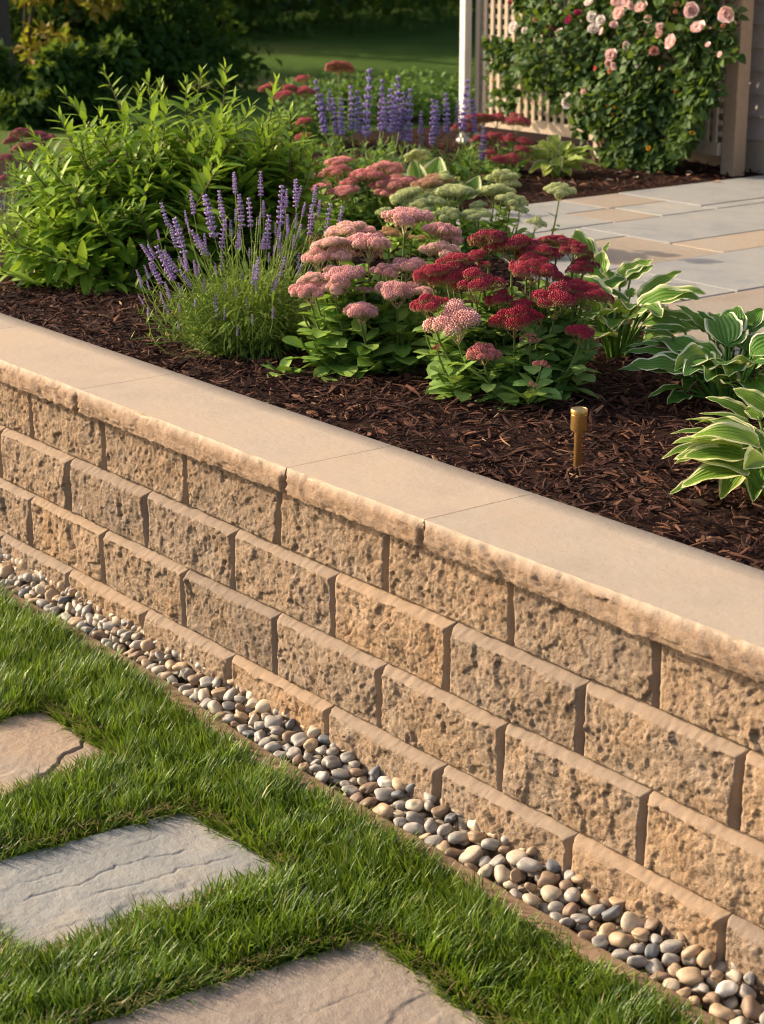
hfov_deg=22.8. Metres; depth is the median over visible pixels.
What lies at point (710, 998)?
river pebble
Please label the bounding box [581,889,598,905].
river pebble
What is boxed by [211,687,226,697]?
river pebble
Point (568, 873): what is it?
river pebble
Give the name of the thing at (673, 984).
river pebble
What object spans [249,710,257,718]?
river pebble
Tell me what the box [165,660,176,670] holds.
river pebble
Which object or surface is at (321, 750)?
river pebble
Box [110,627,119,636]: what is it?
river pebble
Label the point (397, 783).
river pebble
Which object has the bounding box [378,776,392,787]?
river pebble
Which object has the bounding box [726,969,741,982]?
river pebble
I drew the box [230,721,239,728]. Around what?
river pebble
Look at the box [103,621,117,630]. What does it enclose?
river pebble
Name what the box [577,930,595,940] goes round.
river pebble
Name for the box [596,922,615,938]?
river pebble
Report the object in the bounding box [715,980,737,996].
river pebble
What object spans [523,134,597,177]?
lime hosta
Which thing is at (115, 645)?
river pebble
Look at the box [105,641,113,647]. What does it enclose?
river pebble
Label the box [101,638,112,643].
river pebble
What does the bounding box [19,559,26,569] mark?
river pebble
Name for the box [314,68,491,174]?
salvia
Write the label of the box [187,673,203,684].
river pebble
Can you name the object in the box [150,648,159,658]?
river pebble
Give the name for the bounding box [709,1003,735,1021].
river pebble
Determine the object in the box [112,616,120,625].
river pebble
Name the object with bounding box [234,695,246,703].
river pebble
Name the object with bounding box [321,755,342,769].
river pebble
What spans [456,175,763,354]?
patio
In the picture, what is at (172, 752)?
lawn grass
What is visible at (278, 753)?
river pebble
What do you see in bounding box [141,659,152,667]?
river pebble
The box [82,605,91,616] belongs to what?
river pebble
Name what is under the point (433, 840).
river pebble
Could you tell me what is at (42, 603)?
river pebble
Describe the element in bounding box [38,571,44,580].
river pebble
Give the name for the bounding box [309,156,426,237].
pink sedum
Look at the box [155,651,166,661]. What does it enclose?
river pebble
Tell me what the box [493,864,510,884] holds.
river pebble
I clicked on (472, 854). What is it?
river pebble
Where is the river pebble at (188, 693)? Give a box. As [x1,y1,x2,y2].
[182,690,193,697]
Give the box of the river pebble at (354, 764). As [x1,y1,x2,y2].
[349,761,360,767]
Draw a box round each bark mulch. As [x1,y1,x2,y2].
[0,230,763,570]
[91,129,763,210]
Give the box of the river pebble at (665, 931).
[661,926,670,935]
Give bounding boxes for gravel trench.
[36,605,759,1023]
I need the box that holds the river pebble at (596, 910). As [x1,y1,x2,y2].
[588,904,605,915]
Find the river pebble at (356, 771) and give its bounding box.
[350,768,362,775]
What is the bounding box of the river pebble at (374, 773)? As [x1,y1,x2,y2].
[368,765,380,781]
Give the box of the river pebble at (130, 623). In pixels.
[125,619,133,628]
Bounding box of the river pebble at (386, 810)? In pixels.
[372,803,393,818]
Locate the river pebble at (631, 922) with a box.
[621,911,645,933]
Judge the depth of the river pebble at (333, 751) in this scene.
4.04 m
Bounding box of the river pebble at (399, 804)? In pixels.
[393,800,405,810]
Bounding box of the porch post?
[456,0,471,142]
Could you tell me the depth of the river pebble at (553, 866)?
3.55 m
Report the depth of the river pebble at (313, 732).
4.12 m
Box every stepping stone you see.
[0,711,103,799]
[0,811,282,958]
[91,937,486,1023]
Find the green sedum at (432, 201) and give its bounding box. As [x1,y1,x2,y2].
[375,149,565,262]
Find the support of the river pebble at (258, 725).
on the pebbles at (692, 961)
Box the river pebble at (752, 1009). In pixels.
[741,995,762,1020]
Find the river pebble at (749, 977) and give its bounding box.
[743,971,754,984]
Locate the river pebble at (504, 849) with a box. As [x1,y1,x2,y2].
[498,846,510,853]
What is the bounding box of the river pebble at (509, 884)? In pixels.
[503,880,517,888]
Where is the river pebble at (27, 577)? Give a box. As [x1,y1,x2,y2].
[23,573,31,581]
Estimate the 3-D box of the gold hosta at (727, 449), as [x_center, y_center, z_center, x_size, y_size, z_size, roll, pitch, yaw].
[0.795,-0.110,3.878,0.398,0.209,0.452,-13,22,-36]
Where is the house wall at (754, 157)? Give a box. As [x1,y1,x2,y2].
[635,0,763,173]
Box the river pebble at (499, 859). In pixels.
[489,854,505,868]
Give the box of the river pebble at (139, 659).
[135,656,148,664]
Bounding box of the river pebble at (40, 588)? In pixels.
[35,583,47,594]
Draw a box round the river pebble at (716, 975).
[710,969,723,982]
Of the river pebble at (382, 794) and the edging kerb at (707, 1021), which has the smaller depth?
the edging kerb at (707, 1021)
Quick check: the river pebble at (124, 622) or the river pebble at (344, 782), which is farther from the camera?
the river pebble at (124, 622)
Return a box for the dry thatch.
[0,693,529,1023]
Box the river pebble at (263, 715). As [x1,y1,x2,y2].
[261,713,270,720]
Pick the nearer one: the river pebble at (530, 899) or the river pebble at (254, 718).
the river pebble at (530, 899)
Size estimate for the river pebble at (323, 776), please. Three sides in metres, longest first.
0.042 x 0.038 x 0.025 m
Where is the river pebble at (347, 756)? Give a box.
[340,751,355,762]
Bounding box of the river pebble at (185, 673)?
[180,667,194,679]
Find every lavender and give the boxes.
[0,182,36,241]
[130,171,343,361]
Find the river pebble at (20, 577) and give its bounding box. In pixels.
[18,574,24,580]
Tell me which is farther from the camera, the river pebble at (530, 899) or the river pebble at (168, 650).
the river pebble at (168, 650)
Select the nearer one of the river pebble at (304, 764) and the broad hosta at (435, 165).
the river pebble at (304, 764)
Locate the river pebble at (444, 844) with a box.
[435,840,449,851]
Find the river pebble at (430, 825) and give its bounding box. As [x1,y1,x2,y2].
[424,818,437,833]
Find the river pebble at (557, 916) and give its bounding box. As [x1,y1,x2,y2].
[549,912,564,920]
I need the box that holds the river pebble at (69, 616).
[61,613,73,621]
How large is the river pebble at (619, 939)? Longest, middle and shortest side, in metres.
0.047 x 0.037 x 0.027 m
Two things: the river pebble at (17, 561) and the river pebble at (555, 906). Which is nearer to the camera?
the river pebble at (555, 906)
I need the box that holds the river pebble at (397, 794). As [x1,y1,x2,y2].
[391,790,404,797]
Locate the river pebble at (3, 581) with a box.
[0,579,6,587]
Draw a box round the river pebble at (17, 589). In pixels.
[12,586,22,594]
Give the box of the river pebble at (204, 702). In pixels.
[200,698,211,709]
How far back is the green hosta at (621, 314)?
5.16 m
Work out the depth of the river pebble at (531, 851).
3.60 m
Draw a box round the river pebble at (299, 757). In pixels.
[292,754,302,765]
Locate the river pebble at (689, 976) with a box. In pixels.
[676,967,702,986]
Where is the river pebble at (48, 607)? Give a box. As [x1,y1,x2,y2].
[43,604,54,612]
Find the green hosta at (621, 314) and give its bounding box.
[560,229,705,358]
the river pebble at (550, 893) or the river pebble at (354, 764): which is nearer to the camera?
the river pebble at (550, 893)
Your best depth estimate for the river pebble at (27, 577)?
5.07 m
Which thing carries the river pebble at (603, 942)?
on the pebbles at (692, 961)
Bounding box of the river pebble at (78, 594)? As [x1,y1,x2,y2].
[75,591,81,598]
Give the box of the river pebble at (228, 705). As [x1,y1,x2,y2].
[222,701,234,709]
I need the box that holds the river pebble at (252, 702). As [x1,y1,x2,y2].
[247,698,258,707]
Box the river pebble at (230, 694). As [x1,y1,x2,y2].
[223,688,236,700]
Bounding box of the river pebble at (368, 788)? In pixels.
[359,782,379,793]
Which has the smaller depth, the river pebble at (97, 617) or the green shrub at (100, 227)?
the river pebble at (97, 617)
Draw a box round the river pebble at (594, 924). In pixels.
[589,920,600,929]
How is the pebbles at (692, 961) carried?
on the gravel trench
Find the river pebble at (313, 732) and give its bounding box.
[307,725,319,737]
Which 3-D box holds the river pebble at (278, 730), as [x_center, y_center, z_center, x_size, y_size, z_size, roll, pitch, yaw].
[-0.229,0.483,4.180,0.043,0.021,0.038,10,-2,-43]
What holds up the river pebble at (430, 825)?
on the pebbles at (692, 961)
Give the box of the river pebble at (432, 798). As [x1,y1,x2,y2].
[424,792,437,802]
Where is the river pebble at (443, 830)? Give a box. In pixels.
[437,823,452,836]
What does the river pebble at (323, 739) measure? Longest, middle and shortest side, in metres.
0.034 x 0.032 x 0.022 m
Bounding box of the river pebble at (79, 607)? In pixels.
[75,603,83,613]
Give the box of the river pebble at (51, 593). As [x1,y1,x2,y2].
[45,588,59,602]
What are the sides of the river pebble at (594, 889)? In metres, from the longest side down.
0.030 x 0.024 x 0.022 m
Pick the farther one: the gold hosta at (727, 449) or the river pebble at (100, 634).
the river pebble at (100, 634)
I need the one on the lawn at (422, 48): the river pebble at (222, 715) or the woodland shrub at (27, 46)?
the woodland shrub at (27, 46)
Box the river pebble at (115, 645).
[113,643,119,650]
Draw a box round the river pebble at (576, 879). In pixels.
[571,875,588,883]
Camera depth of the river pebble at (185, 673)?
4.48 m
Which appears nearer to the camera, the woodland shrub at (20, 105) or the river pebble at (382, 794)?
the river pebble at (382, 794)
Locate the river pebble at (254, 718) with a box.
[248,714,258,726]
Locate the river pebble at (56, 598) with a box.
[52,595,61,600]
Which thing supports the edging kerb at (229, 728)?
on the ground
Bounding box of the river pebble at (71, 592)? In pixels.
[67,587,75,596]
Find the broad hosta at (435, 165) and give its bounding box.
[400,157,480,207]
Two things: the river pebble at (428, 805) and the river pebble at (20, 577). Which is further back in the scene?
the river pebble at (20, 577)
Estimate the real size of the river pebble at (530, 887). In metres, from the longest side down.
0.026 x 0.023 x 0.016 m
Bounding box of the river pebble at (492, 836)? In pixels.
[487,833,496,839]
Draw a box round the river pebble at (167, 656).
[164,654,172,659]
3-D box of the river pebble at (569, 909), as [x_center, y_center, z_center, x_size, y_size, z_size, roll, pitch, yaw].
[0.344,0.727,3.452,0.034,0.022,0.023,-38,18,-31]
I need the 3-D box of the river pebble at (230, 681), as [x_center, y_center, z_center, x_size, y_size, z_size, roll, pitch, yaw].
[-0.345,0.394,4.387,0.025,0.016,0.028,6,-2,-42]
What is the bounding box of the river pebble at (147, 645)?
[140,639,154,650]
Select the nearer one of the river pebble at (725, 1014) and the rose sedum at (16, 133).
the river pebble at (725, 1014)
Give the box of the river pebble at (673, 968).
[668,963,680,977]
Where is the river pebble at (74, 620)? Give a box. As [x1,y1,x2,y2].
[68,617,82,627]
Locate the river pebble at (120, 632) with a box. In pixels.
[117,629,126,635]
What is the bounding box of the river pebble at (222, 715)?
[215,711,227,719]
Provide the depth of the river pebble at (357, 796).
3.90 m
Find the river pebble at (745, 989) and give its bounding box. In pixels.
[740,984,756,997]
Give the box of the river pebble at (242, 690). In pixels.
[239,687,245,694]
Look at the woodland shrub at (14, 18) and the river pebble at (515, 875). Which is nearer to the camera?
the river pebble at (515, 875)
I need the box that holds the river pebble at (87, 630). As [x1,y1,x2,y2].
[81,626,93,634]
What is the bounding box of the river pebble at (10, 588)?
[7,585,20,590]
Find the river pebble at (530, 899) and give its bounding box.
[522,893,538,906]
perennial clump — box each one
[312,135,409,204]
[405,144,493,187]
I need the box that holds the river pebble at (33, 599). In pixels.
[29,597,42,604]
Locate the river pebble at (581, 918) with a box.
[570,913,590,923]
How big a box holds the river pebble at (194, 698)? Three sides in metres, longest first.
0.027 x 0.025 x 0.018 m
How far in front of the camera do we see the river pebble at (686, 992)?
3.20 m
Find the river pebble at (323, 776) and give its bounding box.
[315,771,329,783]
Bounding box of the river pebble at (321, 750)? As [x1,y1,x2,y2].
[315,745,326,754]
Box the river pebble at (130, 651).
[123,648,136,656]
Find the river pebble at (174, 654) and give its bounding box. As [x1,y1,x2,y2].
[171,650,177,657]
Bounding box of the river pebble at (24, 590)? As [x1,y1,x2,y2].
[18,588,30,598]
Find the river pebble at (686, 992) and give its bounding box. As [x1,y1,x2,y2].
[676,987,690,997]
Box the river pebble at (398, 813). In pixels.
[393,809,404,817]
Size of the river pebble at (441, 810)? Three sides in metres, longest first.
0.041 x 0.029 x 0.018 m
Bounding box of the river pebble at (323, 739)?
[318,734,329,744]
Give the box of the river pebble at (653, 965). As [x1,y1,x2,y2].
[645,958,664,974]
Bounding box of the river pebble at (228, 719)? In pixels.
[222,714,236,724]
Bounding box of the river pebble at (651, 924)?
[644,918,659,931]
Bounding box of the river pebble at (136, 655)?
[128,650,142,660]
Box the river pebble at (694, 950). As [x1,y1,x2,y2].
[681,944,701,959]
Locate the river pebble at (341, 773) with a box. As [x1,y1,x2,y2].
[331,768,350,779]
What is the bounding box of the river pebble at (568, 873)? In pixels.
[564,869,575,882]
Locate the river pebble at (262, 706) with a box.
[255,699,270,712]
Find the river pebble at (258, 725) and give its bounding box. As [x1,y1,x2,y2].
[254,721,265,729]
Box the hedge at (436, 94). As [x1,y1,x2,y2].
[265,66,590,123]
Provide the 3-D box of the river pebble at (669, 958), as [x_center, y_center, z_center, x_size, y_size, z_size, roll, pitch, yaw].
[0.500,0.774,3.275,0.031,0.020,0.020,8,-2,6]
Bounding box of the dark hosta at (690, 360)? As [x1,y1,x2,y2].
[618,305,763,403]
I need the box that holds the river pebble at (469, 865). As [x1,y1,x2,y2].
[464,862,478,871]
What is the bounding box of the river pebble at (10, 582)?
[5,578,14,585]
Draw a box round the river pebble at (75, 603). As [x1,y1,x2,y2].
[72,600,78,607]
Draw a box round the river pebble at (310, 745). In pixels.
[303,738,318,752]
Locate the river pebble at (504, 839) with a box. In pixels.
[500,835,510,844]
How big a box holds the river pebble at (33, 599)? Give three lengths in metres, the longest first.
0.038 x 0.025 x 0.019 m
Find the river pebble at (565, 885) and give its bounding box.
[559,879,573,890]
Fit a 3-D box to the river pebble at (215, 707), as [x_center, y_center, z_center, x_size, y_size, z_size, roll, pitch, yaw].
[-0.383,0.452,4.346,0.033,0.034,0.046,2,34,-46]
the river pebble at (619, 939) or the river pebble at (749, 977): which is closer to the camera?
the river pebble at (749, 977)
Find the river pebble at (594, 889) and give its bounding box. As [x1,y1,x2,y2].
[591,884,597,892]
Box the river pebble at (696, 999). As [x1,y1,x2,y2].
[689,996,699,1006]
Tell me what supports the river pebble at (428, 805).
on the pebbles at (692, 961)
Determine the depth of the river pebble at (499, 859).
3.61 m
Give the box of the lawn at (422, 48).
[0,0,628,161]
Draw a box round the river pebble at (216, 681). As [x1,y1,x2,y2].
[212,677,220,686]
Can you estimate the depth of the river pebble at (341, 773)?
3.99 m
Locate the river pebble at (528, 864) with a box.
[517,857,542,872]
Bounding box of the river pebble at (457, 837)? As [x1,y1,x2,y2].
[448,831,468,843]
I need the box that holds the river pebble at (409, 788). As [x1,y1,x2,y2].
[405,783,414,793]
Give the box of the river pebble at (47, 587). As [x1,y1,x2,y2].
[45,585,53,590]
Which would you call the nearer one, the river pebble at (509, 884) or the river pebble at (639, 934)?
the river pebble at (639, 934)
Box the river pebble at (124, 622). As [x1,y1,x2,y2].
[122,619,127,625]
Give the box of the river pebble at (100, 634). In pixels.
[91,629,108,640]
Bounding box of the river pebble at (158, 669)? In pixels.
[151,665,166,674]
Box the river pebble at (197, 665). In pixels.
[195,662,200,668]
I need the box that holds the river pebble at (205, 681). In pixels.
[199,676,212,686]
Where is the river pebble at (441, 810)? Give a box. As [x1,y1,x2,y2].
[431,804,449,816]
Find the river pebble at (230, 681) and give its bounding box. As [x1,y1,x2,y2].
[227,679,234,684]
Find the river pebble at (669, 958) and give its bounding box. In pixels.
[662,953,679,964]
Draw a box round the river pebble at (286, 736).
[282,731,296,742]
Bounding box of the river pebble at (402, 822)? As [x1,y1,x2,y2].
[393,817,406,827]
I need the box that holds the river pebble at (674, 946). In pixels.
[659,939,683,953]
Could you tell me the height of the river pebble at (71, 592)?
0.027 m
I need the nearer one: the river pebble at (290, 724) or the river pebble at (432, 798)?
the river pebble at (432, 798)
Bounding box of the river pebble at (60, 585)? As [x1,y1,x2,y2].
[57,581,65,590]
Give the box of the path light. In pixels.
[570,406,587,471]
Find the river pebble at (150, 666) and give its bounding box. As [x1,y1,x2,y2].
[146,663,157,670]
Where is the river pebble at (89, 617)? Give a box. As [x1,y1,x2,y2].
[86,612,94,625]
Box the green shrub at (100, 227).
[0,58,334,294]
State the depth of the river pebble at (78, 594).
4.90 m
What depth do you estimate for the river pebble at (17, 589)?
5.09 m
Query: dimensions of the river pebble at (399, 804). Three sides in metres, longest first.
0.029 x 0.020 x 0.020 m
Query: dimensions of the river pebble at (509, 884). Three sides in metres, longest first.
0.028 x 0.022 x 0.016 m
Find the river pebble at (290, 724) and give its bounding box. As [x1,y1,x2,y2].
[285,718,295,729]
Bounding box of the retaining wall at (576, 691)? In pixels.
[0,313,763,1004]
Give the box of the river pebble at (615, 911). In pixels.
[601,905,622,918]
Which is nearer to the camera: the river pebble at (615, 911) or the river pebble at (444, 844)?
the river pebble at (615, 911)
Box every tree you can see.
[0,0,14,66]
[152,0,563,39]
[208,0,301,27]
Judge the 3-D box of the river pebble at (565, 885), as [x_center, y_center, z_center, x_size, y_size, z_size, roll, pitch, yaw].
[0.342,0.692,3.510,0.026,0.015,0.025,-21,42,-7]
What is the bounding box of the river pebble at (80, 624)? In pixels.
[76,620,91,629]
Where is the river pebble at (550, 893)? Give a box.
[541,885,561,902]
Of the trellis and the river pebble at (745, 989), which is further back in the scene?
the trellis
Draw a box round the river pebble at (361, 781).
[357,777,366,785]
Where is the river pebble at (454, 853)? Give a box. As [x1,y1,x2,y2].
[444,848,461,859]
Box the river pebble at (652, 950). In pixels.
[645,943,659,958]
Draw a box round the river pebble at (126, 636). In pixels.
[120,631,133,640]
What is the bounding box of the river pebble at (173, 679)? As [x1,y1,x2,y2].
[167,676,177,684]
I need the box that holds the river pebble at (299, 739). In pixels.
[290,732,309,747]
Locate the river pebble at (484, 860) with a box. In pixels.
[479,856,490,866]
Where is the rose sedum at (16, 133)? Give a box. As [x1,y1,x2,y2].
[0,128,58,217]
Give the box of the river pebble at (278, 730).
[268,726,284,735]
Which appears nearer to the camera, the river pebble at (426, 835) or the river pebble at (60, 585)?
the river pebble at (426, 835)
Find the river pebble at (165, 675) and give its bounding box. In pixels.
[160,671,173,680]
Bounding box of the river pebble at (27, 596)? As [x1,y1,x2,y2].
[24,593,32,600]
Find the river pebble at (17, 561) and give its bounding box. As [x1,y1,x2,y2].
[15,558,19,566]
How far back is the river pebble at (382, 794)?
3.88 m
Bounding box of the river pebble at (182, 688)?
[178,684,191,691]
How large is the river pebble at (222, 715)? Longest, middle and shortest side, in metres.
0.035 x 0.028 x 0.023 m
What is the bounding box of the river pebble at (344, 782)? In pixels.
[340,780,353,786]
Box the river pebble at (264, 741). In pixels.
[258,737,271,747]
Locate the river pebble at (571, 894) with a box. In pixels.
[564,887,580,902]
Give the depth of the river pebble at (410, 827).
3.76 m
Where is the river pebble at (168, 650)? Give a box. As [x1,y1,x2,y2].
[165,646,171,654]
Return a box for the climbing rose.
[481,0,749,174]
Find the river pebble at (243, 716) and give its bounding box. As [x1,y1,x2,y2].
[234,712,248,721]
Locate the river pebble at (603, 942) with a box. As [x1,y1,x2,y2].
[592,934,608,948]
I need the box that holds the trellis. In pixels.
[474,0,753,175]
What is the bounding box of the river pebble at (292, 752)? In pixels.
[286,747,301,759]
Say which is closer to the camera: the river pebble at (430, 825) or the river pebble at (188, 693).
the river pebble at (430, 825)
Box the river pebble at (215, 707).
[207,700,221,714]
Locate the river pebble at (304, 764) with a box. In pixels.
[298,762,308,770]
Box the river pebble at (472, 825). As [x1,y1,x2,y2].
[467,819,478,830]
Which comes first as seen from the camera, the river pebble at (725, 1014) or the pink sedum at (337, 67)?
the river pebble at (725, 1014)
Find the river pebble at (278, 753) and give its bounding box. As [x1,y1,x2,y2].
[273,750,286,758]
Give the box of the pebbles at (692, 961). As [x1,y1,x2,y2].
[0,559,763,1023]
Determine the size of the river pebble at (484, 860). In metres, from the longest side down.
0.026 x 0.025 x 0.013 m
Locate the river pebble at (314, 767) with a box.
[309,763,322,771]
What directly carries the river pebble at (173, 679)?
on the pebbles at (692, 961)
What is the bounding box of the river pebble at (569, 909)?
[562,902,577,917]
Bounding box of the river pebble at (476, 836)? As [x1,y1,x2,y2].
[468,831,486,842]
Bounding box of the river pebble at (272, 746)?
[264,741,280,752]
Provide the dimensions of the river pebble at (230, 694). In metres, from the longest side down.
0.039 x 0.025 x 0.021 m
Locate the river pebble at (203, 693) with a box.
[198,688,209,701]
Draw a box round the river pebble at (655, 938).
[648,933,662,944]
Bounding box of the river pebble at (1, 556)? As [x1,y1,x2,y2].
[0,547,2,559]
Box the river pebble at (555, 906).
[548,901,564,912]
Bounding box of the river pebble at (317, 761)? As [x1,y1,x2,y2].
[310,759,320,765]
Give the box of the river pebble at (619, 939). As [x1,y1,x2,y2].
[608,931,633,947]
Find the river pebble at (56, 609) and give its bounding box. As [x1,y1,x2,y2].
[50,606,60,614]
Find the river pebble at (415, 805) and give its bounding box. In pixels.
[405,799,423,811]
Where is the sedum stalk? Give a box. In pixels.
[543,182,576,245]
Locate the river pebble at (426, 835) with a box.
[418,833,430,839]
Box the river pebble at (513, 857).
[506,849,527,864]
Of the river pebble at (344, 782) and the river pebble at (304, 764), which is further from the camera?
the river pebble at (304, 764)
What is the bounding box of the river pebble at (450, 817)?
[444,813,456,822]
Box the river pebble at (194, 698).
[189,692,198,701]
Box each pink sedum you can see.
[258,60,357,154]
[259,206,470,381]
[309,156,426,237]
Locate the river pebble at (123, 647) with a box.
[117,644,125,653]
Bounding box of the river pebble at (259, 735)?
[254,730,265,743]
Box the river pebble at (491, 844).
[481,838,500,850]
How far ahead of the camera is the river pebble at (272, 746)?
4.13 m
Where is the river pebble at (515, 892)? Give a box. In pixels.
[509,888,522,899]
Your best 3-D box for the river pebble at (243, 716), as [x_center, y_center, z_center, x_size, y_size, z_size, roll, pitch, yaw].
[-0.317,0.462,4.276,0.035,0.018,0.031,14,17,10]
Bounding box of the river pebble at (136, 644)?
[132,639,142,648]
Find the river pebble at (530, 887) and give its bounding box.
[524,882,536,892]
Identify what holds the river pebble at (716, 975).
on the pebbles at (692, 961)
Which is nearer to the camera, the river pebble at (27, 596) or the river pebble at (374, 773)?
the river pebble at (374, 773)
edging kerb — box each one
[0,585,114,654]
[106,651,182,699]
[171,695,289,773]
[279,765,420,846]
[407,840,695,1011]
[680,1006,727,1023]
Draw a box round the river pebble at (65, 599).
[58,596,70,603]
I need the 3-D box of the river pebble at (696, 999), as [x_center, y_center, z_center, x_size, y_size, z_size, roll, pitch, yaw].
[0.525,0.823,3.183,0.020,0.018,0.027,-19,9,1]
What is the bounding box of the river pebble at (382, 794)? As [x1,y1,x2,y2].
[374,787,394,800]
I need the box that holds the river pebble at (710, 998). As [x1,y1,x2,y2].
[703,992,719,1004]
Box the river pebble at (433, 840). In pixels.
[424,835,442,845]
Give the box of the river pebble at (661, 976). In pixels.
[650,970,670,983]
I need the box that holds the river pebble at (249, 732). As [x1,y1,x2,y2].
[242,730,254,737]
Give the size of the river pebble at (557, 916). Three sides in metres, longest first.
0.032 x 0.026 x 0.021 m
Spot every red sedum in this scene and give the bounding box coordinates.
[409,229,614,409]
[451,112,533,178]
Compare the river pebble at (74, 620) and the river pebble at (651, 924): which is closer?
the river pebble at (651, 924)
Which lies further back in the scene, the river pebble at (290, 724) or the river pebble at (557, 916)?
the river pebble at (290, 724)
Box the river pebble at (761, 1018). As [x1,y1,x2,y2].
[759,1012,763,1022]
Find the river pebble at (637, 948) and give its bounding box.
[629,943,644,953]
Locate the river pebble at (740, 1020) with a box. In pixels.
[729,1016,747,1023]
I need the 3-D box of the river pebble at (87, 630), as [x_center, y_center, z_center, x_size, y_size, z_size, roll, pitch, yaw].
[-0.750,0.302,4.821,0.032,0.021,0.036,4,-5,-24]
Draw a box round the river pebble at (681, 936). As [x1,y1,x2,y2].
[676,932,686,940]
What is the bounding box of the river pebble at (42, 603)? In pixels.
[36,599,49,608]
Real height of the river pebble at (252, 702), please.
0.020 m
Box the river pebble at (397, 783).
[392,777,405,791]
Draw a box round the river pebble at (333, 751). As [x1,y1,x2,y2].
[326,747,338,755]
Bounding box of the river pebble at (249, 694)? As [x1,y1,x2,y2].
[246,691,253,699]
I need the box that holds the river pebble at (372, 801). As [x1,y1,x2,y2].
[359,797,377,808]
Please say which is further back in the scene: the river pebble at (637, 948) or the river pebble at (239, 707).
the river pebble at (239, 707)
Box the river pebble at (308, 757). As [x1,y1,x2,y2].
[303,752,313,762]
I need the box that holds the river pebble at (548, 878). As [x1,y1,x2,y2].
[537,871,558,888]
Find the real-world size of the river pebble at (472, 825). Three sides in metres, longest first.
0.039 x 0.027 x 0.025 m
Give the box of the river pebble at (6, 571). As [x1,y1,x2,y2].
[0,565,12,577]
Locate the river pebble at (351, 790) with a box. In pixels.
[341,785,358,795]
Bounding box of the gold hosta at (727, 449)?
[662,387,763,501]
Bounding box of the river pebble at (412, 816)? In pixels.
[406,811,424,825]
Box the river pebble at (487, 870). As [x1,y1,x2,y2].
[477,863,492,877]
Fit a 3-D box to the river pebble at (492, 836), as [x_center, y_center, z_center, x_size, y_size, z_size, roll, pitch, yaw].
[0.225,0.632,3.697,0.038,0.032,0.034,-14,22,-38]
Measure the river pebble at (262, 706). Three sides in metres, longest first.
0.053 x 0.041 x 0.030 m
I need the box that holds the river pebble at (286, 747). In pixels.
[282,743,290,751]
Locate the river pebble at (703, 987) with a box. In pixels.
[697,982,708,993]
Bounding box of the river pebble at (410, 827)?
[403,822,425,835]
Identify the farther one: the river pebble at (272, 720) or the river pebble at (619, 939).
the river pebble at (272, 720)
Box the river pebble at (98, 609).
[96,605,101,613]
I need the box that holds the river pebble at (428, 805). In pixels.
[424,800,433,810]
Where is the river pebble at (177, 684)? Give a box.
[172,682,181,688]
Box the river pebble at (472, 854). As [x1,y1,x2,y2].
[458,845,482,864]
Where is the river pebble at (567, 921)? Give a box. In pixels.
[559,917,572,926]
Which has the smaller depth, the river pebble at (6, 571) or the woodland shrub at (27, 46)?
the river pebble at (6, 571)
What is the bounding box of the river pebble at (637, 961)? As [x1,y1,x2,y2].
[627,955,647,968]
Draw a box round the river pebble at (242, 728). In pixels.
[237,724,248,734]
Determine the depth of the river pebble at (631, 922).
3.37 m
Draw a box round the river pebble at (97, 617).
[93,613,104,621]
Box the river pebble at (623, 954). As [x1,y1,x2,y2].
[611,949,632,960]
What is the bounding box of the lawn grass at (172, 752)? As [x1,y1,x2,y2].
[0,582,731,1023]
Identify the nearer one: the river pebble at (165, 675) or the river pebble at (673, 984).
the river pebble at (673, 984)
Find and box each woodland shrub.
[0,38,75,129]
[9,0,148,66]
[9,0,205,92]
[13,0,125,70]
[27,25,150,128]
[109,0,282,97]
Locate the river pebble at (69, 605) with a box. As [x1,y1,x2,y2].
[65,602,72,611]
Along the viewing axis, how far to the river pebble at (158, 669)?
4.55 m
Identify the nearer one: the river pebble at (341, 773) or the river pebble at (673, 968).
the river pebble at (673, 968)
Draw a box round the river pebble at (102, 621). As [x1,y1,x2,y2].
[99,618,108,624]
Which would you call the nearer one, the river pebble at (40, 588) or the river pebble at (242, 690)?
the river pebble at (242, 690)
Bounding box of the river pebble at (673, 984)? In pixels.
[662,978,679,990]
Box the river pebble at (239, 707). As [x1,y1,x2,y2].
[235,703,244,711]
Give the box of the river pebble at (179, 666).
[172,662,188,671]
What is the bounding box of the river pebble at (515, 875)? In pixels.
[510,868,521,881]
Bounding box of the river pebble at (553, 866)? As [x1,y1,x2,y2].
[546,860,560,873]
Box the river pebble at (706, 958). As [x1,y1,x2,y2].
[697,949,715,967]
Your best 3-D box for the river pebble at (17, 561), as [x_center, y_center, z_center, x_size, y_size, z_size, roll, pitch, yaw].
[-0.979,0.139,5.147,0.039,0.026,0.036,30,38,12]
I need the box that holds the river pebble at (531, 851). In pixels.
[526,846,536,857]
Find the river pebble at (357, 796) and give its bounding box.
[350,792,362,802]
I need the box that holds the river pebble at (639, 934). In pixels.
[631,927,649,942]
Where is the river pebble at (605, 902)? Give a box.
[599,898,612,907]
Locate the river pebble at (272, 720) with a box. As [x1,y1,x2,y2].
[264,715,282,727]
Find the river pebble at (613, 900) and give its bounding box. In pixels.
[609,896,625,908]

